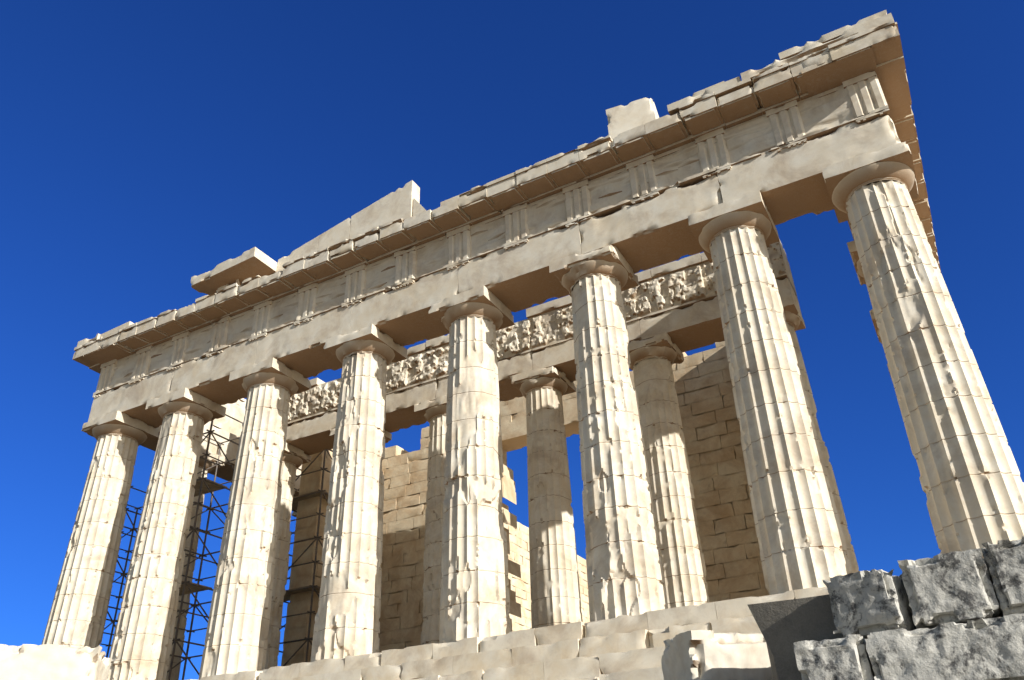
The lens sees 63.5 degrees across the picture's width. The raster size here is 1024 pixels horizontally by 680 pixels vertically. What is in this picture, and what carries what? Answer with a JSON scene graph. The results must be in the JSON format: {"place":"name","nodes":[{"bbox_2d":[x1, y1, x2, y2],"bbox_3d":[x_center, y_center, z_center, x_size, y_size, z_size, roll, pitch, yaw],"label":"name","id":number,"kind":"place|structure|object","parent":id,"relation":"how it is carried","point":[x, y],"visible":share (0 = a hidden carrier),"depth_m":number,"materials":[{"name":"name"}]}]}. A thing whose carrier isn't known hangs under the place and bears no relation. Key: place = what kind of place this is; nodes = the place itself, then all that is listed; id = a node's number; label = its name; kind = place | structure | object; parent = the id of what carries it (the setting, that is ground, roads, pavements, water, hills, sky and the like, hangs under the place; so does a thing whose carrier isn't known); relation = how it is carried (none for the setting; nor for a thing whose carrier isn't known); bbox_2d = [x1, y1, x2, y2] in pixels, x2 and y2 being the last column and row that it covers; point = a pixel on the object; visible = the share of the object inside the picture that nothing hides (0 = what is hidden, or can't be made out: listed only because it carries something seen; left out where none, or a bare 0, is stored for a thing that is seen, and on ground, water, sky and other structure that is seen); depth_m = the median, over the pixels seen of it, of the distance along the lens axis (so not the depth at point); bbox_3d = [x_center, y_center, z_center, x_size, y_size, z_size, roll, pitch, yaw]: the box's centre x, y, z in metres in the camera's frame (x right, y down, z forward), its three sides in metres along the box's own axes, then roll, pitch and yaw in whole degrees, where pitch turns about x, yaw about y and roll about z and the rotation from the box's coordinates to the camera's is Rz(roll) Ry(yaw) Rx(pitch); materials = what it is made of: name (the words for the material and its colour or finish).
{"place":"outdoors","nodes":[
{"label":"outdoors","id":0,"kind":"place"},
{"bbox_2d":[0,0,1023,679],"label":"sky","id":1,"kind":"structure","parent":0,"point":[147,146],"materials":[{"name":"blue"}]},
{"bbox_2d":[265,295,858,668],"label":"porch columns","id":2,"kind":"structure","parent":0,"point":[555,588],"depth_m":27.42,"materials":[{"name":"beige stone"}]},
{"bbox_2d":[286,239,801,454],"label":"porch entablature","id":3,"kind":"structure","parent":2,"relation":"on","point":[677,302],"depth_m":30.45,"materials":[{"name":"beige stone"}]},
{"label":"ground","id":4,"kind":"structure","parent":0,"visible":0},
{"bbox_2d":[748,582,1002,679],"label":"terrace rock","id":5,"kind":"object","parent":4,"relation":"on","point":[784,625],"visible":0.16,"depth_m":8.83,"materials":[{"name":"grey stone"}]},
{"bbox_2d":[0,630,772,679],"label":"loose blocks","id":6,"kind":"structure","parent":5,"relation":"on","point":[700,655],"depth_m":10.84,"materials":[{"name":"stone"}]},
{"bbox_2d":[187,587,828,679],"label":"stepped base","id":7,"kind":"object","parent":5,"relation":"on","point":[625,647],"visible":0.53,"depth_m":18.64,"materials":[{"name":"stone"}]},
{"bbox_2d":[100,414,332,679],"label":"scaffolding","id":8,"kind":"object","parent":7,"relation":"on","point":[194,529],"visible":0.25,"depth_m":33.26,"materials":[{"name":"metal"}]},
{"bbox_2d":[179,478,328,600],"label":"scaffold platforms","id":9,"kind":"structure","parent":8,"relation":"on","point":[213,488],"depth_m":33.40,"materials":[{"name":"brown wood"}]},
{"bbox_2d":[41,142,1023,679],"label":"front columns","id":10,"kind":"structure","parent":7,"relation":"on","point":[971,484],"depth_m":22.64,"materials":[{"name":"stone"}]},
{"bbox_2d":[88,105,914,496],"bbox_3d":[4.710,6.115,40.557,30.716,1.396,34.702,-17,-34,24],"label":"architrave","id":11,"kind":"object","parent":10,"relation":"on","point":[656,231],"visible":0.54,"depth_m":25.69,"materials":[{"name":"stone"}]},
{"bbox_2d":[93,71,890,465],"bbox_3d":[4.960,5.322,41.644,30.733,1.569,35.900,-17,-34,24],"label":"frieze","id":12,"kind":"object","parent":11,"relation":"on","point":[849,99],"visible":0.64,"depth_m":26.24,"materials":[{"name":"stone"}]},
{"bbox_2d":[72,19,940,410],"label":"cornice","id":13,"kind":"structure","parent":12,"relation":"on","point":[876,49],"depth_m":25.67,"materials":[{"name":"stone"}]},
{"bbox_2d":[77,10,892,345],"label":"pediment remains","id":14,"kind":"object","parent":13,"relation":"on","point":[391,206],"visible":0.22,"depth_m":30.18,"materials":[{"name":"stone"}]},
{"bbox_2d":[793,536,1023,679],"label":"wall","id":15,"kind":"structure","parent":5,"relation":"on","point":[936,617],"depth_m":7.87,"materials":[{"name":"stone"}]},
{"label":"porch","id":16,"kind":"object","parent":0,"visible":0},
{"bbox_2d":[281,341,768,665],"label":"cella walls","id":17,"kind":"structure","parent":16,"relation":"on","point":[721,488],"depth_m":33.79,"materials":[{"name":"beige stone"}]}
]}

